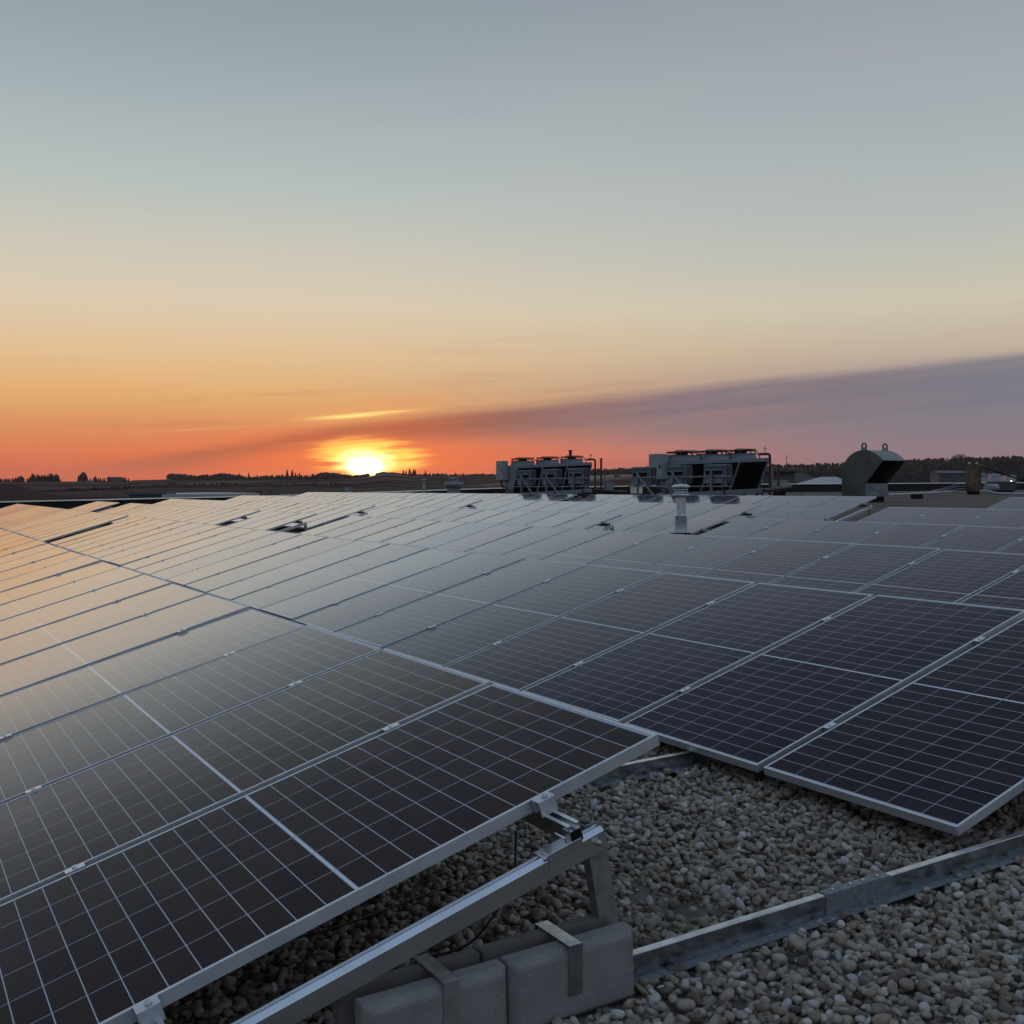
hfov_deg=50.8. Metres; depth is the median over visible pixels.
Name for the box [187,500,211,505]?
solar panel
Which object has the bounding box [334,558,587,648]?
solar panel
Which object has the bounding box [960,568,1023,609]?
solar panel
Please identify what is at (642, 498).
solar panel
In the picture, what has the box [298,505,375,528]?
solar panel
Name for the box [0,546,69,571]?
solar panel
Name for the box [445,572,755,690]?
solar panel
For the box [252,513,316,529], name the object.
solar panel
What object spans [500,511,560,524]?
solar panel
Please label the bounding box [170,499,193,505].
solar panel
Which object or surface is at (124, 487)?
wood
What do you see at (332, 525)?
solar panel
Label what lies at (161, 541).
solar panel
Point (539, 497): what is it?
solar panel
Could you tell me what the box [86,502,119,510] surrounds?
solar panel
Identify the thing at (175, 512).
solar panel
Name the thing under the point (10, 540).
solar panel
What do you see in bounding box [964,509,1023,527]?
solar panel
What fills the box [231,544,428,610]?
solar panel
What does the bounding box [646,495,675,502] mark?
solar panel
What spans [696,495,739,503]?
solar panel
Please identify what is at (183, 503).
solar panel
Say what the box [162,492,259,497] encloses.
flat roof building
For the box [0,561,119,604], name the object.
solar panel
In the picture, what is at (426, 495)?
solar panel
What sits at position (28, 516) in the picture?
solar panel
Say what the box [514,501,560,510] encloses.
solar panel
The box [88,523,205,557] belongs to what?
solar panel
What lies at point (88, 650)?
solar panel
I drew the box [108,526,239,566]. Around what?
solar panel
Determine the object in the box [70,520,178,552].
solar panel
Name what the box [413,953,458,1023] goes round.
metal strap
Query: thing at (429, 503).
solar panel
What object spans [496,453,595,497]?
dry cooler
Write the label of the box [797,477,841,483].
pavilion
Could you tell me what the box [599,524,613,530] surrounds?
support rack
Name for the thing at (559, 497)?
solar panel
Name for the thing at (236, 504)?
solar panel
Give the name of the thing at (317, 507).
solar panel
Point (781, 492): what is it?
equipment box
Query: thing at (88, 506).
solar panel
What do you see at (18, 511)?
solar panel
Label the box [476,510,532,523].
solar panel
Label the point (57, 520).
solar panel
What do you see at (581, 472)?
inverter
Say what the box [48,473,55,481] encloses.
spruce tree
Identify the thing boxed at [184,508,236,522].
solar panel
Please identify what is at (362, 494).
solar panel
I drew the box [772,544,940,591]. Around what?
solar panel
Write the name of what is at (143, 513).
solar panel
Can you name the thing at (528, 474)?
inverter
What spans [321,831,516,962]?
cable
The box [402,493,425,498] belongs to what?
solar panel
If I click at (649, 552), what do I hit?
solar panel
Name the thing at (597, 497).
solar panel
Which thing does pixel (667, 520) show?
solar panel
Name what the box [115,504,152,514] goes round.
solar panel
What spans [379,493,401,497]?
solar panel
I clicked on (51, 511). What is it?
solar panel
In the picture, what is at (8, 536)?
solar panel
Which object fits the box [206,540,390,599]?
solar panel
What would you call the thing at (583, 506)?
solar panel
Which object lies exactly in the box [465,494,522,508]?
solar panel
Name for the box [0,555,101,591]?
solar panel
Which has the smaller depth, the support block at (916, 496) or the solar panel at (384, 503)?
the solar panel at (384, 503)
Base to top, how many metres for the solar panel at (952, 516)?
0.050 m
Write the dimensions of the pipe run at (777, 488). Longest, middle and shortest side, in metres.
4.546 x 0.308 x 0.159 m
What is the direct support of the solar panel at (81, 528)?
on the mounting rail
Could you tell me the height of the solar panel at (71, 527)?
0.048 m
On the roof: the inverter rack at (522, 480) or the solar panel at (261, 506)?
the inverter rack at (522, 480)
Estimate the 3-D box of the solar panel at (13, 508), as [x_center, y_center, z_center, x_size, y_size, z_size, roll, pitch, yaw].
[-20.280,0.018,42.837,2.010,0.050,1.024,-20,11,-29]
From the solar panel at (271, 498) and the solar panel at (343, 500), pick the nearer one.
the solar panel at (343, 500)
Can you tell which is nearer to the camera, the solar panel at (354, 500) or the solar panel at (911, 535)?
the solar panel at (911, 535)
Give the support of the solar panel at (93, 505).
on the mounting rail
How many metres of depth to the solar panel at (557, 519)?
20.80 m
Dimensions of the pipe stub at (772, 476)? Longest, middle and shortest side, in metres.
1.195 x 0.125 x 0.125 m
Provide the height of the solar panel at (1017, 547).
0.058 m
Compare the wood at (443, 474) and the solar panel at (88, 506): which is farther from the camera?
the wood at (443, 474)
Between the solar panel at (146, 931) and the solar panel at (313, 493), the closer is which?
the solar panel at (146, 931)
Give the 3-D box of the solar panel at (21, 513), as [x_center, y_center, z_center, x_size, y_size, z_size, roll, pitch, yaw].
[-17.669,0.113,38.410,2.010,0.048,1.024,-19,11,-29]
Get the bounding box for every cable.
[292,837,523,939]
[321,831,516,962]
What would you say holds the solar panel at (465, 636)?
on the mounting rail
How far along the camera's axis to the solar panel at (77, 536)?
24.21 m
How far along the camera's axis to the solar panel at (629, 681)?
6.48 m
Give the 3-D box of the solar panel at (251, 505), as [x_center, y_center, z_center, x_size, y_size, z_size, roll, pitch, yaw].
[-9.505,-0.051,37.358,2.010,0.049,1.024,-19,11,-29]
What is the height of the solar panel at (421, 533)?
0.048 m
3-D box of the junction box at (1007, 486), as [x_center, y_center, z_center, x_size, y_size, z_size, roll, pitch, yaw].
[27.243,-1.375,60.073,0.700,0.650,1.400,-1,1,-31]
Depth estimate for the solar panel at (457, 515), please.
24.32 m
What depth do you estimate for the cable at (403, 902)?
3.48 m
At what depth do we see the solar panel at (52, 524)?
29.58 m
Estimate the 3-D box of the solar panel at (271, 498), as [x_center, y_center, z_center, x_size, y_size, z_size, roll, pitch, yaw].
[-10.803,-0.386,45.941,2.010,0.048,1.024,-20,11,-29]
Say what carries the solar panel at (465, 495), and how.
on the mounting rail
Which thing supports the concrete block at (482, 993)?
on the roof membrane
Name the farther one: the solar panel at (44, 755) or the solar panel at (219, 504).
the solar panel at (219, 504)
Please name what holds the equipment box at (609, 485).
on the roof
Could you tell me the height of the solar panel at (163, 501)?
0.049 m
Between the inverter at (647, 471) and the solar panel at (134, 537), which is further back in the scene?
the inverter at (647, 471)
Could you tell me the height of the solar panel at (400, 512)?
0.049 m
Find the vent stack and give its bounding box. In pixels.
[671,484,690,534]
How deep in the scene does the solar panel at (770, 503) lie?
24.55 m
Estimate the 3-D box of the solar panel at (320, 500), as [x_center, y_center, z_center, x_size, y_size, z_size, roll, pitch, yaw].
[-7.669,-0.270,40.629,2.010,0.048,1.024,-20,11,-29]
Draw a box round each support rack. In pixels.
[231,815,618,1023]
[279,522,307,531]
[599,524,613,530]
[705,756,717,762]
[836,505,872,521]
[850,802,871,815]
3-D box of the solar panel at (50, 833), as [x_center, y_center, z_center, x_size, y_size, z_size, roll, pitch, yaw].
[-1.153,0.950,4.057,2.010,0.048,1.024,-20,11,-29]
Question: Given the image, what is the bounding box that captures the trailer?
[987,474,1000,481]
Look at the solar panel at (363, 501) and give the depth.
37.39 m
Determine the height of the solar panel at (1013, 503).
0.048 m
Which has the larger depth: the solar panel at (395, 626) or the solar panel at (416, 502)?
the solar panel at (416, 502)
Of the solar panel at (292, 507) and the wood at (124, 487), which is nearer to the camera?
the solar panel at (292, 507)
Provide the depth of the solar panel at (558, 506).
26.77 m
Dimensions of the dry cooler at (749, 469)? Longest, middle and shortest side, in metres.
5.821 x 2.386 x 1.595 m
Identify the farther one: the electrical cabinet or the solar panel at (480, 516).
the electrical cabinet
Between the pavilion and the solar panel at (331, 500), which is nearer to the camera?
the solar panel at (331, 500)
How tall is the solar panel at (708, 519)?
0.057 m
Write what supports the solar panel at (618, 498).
on the mounting rail
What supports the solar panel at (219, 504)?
on the mounting rail
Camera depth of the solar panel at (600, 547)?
13.65 m
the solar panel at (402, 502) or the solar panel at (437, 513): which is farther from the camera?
the solar panel at (402, 502)
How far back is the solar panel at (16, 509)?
42.15 m
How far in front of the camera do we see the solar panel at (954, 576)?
9.23 m
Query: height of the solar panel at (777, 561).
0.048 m
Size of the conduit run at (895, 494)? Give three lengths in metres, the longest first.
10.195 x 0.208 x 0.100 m
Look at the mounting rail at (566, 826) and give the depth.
2.96 m
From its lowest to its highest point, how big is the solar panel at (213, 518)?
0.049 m
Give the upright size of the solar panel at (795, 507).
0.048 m
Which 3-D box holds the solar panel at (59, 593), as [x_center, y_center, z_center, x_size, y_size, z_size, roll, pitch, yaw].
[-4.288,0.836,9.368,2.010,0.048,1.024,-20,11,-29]
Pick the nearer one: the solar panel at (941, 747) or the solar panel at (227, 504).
the solar panel at (941, 747)
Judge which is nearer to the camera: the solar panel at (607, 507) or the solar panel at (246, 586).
the solar panel at (246, 586)
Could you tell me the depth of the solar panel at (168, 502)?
48.25 m
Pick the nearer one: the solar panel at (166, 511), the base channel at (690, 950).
the base channel at (690, 950)
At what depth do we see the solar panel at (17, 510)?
41.22 m
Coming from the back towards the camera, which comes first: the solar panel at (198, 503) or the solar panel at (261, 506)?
the solar panel at (198, 503)
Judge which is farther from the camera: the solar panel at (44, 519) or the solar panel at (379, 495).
the solar panel at (379, 495)
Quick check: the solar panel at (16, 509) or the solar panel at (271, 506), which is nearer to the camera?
the solar panel at (271, 506)
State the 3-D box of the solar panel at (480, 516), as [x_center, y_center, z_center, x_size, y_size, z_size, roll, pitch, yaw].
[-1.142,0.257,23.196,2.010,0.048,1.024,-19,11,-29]
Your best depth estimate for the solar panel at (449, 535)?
17.20 m
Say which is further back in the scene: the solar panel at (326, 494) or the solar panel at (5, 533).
the solar panel at (326, 494)
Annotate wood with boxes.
[40,482,353,491]
[166,472,369,479]
[375,468,623,475]
[590,455,1023,482]
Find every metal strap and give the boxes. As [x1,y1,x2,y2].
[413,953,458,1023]
[534,920,582,996]
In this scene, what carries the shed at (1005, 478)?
on the ground
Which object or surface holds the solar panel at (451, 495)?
on the mounting rail
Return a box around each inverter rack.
[514,473,587,500]
[628,471,731,494]
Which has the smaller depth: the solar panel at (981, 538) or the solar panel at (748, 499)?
the solar panel at (981, 538)
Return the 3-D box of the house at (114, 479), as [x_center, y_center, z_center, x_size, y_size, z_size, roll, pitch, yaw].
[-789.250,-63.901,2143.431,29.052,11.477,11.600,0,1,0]
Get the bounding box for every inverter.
[517,470,535,485]
[542,469,561,485]
[568,468,589,485]
[632,467,656,485]
[666,465,692,485]
[704,464,732,485]
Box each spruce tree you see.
[29,473,35,481]
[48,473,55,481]
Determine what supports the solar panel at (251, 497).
on the mounting rail
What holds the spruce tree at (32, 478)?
on the ground
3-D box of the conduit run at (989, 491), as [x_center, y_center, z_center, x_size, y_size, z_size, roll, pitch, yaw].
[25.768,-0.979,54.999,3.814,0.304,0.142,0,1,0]
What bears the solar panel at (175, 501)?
on the mounting rail
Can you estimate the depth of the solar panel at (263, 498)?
47.04 m
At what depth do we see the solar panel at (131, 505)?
40.24 m
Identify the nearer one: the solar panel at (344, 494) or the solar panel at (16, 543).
the solar panel at (16, 543)
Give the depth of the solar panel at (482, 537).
16.32 m
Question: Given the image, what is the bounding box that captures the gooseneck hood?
[842,442,904,501]
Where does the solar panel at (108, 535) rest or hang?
on the mounting rail
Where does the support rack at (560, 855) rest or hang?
on the roof membrane
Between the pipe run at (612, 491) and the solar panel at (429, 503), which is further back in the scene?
the pipe run at (612, 491)
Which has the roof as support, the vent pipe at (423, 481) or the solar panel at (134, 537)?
the vent pipe at (423, 481)
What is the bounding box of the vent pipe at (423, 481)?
[422,479,425,492]
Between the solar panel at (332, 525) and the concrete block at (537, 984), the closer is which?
the concrete block at (537, 984)
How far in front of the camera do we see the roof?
39.99 m
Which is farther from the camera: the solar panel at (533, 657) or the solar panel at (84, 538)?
the solar panel at (84, 538)
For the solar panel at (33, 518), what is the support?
on the mounting rail
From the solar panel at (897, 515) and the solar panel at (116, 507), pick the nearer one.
the solar panel at (897, 515)
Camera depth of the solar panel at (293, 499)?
43.59 m
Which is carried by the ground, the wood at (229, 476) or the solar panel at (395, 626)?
the wood at (229, 476)
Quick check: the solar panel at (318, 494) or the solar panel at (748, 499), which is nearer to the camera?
the solar panel at (748, 499)
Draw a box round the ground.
[0,460,1023,500]
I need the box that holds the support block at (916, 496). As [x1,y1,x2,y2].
[911,494,922,498]
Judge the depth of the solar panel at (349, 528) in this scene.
20.75 m
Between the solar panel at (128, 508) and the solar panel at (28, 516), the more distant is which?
the solar panel at (128, 508)
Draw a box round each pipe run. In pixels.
[594,489,627,492]
[762,485,792,491]
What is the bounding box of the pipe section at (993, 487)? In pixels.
[983,484,999,490]
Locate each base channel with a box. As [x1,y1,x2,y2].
[565,751,725,796]
[633,831,1023,986]
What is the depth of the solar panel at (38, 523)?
31.30 m
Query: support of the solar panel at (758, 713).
on the mounting rail
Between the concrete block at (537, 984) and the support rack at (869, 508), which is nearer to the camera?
the concrete block at (537, 984)
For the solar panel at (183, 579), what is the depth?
14.49 m
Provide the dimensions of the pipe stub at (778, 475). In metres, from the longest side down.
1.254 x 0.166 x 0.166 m
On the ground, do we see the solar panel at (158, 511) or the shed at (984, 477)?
the shed at (984, 477)
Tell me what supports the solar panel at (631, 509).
on the mounting rail
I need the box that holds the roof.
[46,490,1023,542]
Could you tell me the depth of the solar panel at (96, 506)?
44.60 m
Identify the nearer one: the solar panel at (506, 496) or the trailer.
the solar panel at (506, 496)
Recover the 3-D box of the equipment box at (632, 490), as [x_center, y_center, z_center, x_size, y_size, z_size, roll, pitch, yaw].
[4.095,-0.450,35.503,0.315,0.852,0.315,-1,1,-31]
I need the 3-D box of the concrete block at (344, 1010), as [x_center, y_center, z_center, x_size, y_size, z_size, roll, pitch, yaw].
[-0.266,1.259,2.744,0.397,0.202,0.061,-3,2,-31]
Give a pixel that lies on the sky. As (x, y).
(253, 237)
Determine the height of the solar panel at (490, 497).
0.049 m
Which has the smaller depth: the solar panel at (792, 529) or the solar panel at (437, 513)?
the solar panel at (792, 529)
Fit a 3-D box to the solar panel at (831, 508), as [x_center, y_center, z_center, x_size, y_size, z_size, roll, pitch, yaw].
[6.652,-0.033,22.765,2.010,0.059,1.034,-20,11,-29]
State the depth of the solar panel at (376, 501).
36.52 m
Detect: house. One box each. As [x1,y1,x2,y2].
[107,477,122,481]
[795,473,814,483]
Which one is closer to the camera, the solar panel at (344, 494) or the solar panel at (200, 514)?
the solar panel at (200, 514)
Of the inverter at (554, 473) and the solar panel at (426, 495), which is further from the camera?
the solar panel at (426, 495)
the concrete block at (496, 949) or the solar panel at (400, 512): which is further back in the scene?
the solar panel at (400, 512)
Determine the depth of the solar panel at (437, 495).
39.90 m
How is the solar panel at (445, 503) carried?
on the mounting rail
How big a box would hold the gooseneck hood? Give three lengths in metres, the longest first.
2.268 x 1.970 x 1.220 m
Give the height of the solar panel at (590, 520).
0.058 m
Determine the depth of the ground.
1221.64 m
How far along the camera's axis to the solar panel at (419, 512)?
26.11 m
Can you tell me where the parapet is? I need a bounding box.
[0,482,1023,511]
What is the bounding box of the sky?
[0,0,1023,481]
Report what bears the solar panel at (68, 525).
on the mounting rail
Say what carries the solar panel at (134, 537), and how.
on the mounting rail
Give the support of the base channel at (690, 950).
on the roof membrane
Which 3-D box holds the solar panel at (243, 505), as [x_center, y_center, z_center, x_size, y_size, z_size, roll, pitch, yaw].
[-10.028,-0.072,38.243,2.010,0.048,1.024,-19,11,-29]
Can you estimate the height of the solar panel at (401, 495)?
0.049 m
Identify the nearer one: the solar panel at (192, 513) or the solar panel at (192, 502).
the solar panel at (192, 513)
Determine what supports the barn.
on the ground
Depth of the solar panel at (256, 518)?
26.07 m
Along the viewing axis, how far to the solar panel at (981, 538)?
12.84 m
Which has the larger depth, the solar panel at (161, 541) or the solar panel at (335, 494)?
the solar panel at (335, 494)
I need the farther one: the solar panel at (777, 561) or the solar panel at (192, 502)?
the solar panel at (192, 502)
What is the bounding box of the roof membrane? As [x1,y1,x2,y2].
[177,742,1023,1023]
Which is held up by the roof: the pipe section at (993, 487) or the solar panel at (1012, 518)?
the pipe section at (993, 487)
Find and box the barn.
[930,471,965,482]
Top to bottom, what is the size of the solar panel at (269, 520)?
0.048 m
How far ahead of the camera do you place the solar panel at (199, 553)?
16.27 m
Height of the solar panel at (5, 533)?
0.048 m
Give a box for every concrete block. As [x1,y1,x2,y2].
[332,948,479,1023]
[354,959,506,1023]
[476,914,605,962]
[500,921,633,1023]
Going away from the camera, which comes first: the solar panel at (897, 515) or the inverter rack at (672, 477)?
the solar panel at (897, 515)
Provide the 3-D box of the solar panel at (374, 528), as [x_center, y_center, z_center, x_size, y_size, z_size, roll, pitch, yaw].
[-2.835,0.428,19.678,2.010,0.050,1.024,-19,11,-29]
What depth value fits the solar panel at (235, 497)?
50.66 m
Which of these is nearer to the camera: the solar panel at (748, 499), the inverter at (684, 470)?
the solar panel at (748, 499)
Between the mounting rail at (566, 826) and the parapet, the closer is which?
the mounting rail at (566, 826)
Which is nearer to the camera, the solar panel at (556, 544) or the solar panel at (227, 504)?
the solar panel at (556, 544)
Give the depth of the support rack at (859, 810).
4.42 m
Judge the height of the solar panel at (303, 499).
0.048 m
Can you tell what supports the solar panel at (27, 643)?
on the mounting rail at (566, 826)
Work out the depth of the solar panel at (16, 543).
15.91 m
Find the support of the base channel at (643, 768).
on the roof membrane
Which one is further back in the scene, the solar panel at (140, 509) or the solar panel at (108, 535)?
the solar panel at (140, 509)
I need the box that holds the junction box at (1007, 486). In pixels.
[986,481,1015,492]
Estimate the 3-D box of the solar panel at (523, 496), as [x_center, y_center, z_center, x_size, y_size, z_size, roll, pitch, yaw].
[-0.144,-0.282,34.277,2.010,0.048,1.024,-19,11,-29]
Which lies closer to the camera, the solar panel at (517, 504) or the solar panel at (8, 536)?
the solar panel at (8, 536)
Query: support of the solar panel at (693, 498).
on the mounting rail
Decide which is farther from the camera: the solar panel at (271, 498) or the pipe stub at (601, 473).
the pipe stub at (601, 473)
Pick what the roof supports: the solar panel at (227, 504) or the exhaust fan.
the exhaust fan
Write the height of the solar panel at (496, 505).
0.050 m
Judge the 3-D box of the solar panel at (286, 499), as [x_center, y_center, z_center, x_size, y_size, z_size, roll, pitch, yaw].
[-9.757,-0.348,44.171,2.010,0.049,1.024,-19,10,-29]
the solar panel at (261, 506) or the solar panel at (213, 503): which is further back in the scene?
the solar panel at (213, 503)
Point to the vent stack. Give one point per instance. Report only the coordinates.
(680, 494)
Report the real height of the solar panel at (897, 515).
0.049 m
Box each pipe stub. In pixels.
[600,458,602,488]
[771,464,773,492]
[776,464,779,491]
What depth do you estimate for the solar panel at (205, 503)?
42.97 m
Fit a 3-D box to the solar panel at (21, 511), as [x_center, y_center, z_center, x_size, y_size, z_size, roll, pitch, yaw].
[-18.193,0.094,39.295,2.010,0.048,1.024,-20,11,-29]
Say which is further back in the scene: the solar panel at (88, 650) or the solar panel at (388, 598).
the solar panel at (388, 598)
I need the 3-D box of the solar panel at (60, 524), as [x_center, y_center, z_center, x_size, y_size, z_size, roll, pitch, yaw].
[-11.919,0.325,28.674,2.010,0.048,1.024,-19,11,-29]
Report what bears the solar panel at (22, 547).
on the mounting rail
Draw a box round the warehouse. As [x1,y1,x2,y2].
[126,492,175,497]
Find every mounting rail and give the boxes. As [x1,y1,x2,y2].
[521,810,583,842]
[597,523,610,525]
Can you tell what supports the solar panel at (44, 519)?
on the mounting rail
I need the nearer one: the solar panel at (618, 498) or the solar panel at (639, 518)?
the solar panel at (639, 518)
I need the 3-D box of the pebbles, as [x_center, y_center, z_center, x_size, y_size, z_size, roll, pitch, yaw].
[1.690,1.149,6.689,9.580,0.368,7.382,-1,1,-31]
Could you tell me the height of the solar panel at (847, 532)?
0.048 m
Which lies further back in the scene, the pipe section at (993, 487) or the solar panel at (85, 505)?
the pipe section at (993, 487)
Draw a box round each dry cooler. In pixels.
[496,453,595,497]
[649,448,770,495]
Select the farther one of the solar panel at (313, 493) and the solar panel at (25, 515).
the solar panel at (313, 493)
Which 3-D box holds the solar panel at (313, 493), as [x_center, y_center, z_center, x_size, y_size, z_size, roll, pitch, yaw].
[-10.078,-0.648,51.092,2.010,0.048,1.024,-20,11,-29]
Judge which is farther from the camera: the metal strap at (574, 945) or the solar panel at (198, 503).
the solar panel at (198, 503)
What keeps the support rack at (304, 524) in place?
on the roof
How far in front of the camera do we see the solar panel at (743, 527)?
16.36 m
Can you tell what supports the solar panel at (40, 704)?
on the mounting rail at (566, 826)
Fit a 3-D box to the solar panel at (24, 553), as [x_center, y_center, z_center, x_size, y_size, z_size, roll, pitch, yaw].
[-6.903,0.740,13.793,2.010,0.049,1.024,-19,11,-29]
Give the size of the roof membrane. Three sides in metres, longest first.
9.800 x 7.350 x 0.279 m
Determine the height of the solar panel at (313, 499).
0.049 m
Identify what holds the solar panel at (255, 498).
on the mounting rail
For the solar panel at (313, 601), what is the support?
on the mounting rail
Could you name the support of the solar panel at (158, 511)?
on the mounting rail
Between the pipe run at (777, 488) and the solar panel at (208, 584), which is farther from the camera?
the pipe run at (777, 488)
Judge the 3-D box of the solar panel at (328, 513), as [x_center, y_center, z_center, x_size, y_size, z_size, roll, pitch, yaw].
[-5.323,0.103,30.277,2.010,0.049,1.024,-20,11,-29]
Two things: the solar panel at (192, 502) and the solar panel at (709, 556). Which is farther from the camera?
the solar panel at (192, 502)
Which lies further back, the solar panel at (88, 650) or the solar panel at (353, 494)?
the solar panel at (353, 494)
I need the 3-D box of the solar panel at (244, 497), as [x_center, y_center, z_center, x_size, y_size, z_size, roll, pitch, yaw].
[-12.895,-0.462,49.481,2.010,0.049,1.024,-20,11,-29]
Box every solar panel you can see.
[0,505,26,512]
[0,505,31,513]
[0,505,34,515]
[0,506,37,516]
[0,506,42,517]
[0,506,43,519]
[0,507,49,520]
[0,507,51,522]
[0,508,57,524]
[0,508,62,526]
[0,509,67,528]
[0,531,13,536]
[0,533,18,540]
[0,535,27,545]
[0,537,36,550]
[0,540,46,556]
[0,543,56,563]
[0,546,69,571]
[0,551,82,580]
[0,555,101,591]
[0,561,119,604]
[0,566,143,620]
[0,574,171,639]
[0,583,205,664]
[0,594,249,696]
[0,609,304,740]
[0,624,381,804]
[0,649,489,904]
[0,683,659,1023]
[2,509,71,529]
[6,510,79,530]
[9,510,83,531]
[14,511,91,532]
[17,512,97,534]
[22,512,103,536]
[27,513,110,537]
[32,514,117,538]
[37,515,128,541]
[49,517,145,545]
[55,518,156,546]
[62,519,165,549]
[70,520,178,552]
[71,501,100,509]
[73,501,102,509]
[79,502,108,509]
[79,521,192,554]
[81,502,113,510]
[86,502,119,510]
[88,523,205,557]
[97,524,220,562]
[99,503,134,512]
[104,503,137,512]
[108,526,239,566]
[109,504,145,513]
[113,505,170,523]
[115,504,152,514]
[120,504,157,514]
[121,528,257,569]
[127,505,165,515]
[134,506,179,517]
[135,529,278,574]
[146,506,189,517]
[149,531,301,579]
[153,499,173,504]
[153,506,196,518]
[157,499,179,504]
[160,507,205,519]
[164,499,186,504]
[165,534,327,586]
[167,507,214,519]
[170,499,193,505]
[173,499,196,505]
[176,508,226,520]
[181,500,203,505]
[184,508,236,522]
[184,537,356,592]
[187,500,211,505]
[192,500,219,506]
[194,509,245,523]
[200,500,223,506]
[204,510,259,524]
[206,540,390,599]
[208,501,232,507]
[213,501,241,507]
[222,501,250,507]
[224,495,247,500]
[228,501,257,508]
[228,511,284,526]
[229,502,286,521]
[231,495,253,500]
[231,503,297,521]
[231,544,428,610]
[238,495,259,500]
[238,502,267,509]
[240,512,298,528]
[245,502,277,509]
[246,496,265,500]
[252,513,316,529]
[253,496,273,501]
[258,496,281,501]
[259,548,472,621]
[266,496,291,501]
[275,496,299,501]
[276,503,309,511]
[282,504,345,526]
[283,505,359,526]
[284,496,308,502]
[285,504,319,511]
[290,496,315,502]
[293,552,524,632]
[298,504,332,512]
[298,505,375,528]
[298,516,369,534]
[300,497,324,502]
[304,492,320,495]
[309,497,335,503]
[312,492,328,496]
[315,517,391,537]
[317,492,336,496]
[317,497,346,503]
[325,492,345,496]
[328,497,357,503]
[334,492,354,496]
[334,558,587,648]
[335,518,415,539]
[339,497,366,504]
[343,492,363,496]
[346,498,405,516]
[348,498,378,504]
[352,493,370,496]
[355,498,419,515]
[357,520,439,541]
[361,498,392,504]
[362,493,381,497]
[364,506,405,516]
[369,493,391,497]
[378,507,422,517]
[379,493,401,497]
[382,521,468,544]
[384,565,662,666]
[390,493,414,497]
[395,507,441,518]
[399,498,432,506]
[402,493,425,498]
[406,522,497,547]
[412,499,448,507]
[413,508,461,519]
[414,493,438,497]
[426,493,450,498]
[428,499,465,507]
[433,509,484,520]
[434,524,532,551]
[436,493,464,498]
[442,499,482,507]
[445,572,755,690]
[450,493,478,498]
[453,510,508,521]
[462,493,505,508]
[464,493,489,499]
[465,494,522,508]
[465,526,571,554]
[476,500,518,509]
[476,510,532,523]
[494,500,538,509]
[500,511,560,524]
[503,528,613,559]
[508,494,538,499]
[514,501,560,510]
[522,583,873,723]
[525,494,556,500]
[528,512,589,526]
[535,501,581,511]
[541,494,576,500]
[542,531,662,563]
[555,513,622,528]
[557,501,607,511]
[578,494,616,501]
[581,502,633,512]
[587,533,716,568]
[589,502,661,528]
[593,503,692,531]
[599,494,638,501]
[622,495,661,502]
[624,503,724,532]
[624,595,1023,771]
[640,536,780,575]
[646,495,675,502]
[655,504,760,533]
[669,495,713,502]
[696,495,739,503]
[700,518,785,537]
[702,539,853,583]
[721,496,803,522]
[723,495,771,504]
[745,520,837,539]
[755,496,838,518]
[763,618,1023,835]
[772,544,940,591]
[786,496,876,520]
[799,521,896,543]
[854,523,963,546]
[855,549,1023,602]
[857,507,937,523]
[908,508,993,524]
[924,526,1023,551]
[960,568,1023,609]
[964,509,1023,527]
[987,497,1023,509]
[997,539,1023,553]
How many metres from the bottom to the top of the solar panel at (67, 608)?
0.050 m
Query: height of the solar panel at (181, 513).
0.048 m
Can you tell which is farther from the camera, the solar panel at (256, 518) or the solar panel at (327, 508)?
the solar panel at (327, 508)
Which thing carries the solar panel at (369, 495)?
on the mounting rail
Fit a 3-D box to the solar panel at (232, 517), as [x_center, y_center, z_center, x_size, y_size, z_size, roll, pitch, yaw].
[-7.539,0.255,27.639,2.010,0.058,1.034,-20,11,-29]
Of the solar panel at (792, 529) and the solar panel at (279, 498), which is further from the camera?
the solar panel at (279, 498)
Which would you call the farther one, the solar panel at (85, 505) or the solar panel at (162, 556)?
the solar panel at (85, 505)
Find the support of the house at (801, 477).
on the ground
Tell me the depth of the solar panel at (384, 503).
35.35 m
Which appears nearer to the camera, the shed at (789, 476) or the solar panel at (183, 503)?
the solar panel at (183, 503)
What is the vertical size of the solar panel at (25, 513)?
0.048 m
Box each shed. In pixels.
[761,471,795,483]
[981,472,988,482]
[1000,475,1015,480]
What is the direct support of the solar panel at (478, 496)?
on the mounting rail
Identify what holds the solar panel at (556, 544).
on the mounting rail
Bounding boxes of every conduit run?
[888,491,957,495]
[979,490,1023,493]
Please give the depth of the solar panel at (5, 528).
33.11 m
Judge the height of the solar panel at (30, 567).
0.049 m
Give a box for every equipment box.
[605,482,613,493]
[630,485,642,494]
[773,480,787,495]
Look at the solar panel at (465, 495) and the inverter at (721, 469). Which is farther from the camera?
the solar panel at (465, 495)
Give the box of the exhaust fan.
[444,477,462,492]
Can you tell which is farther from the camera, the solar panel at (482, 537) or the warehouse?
the warehouse
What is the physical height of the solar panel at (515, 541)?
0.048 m
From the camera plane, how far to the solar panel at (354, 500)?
38.29 m
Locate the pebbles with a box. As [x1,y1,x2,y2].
[133,741,1023,1023]

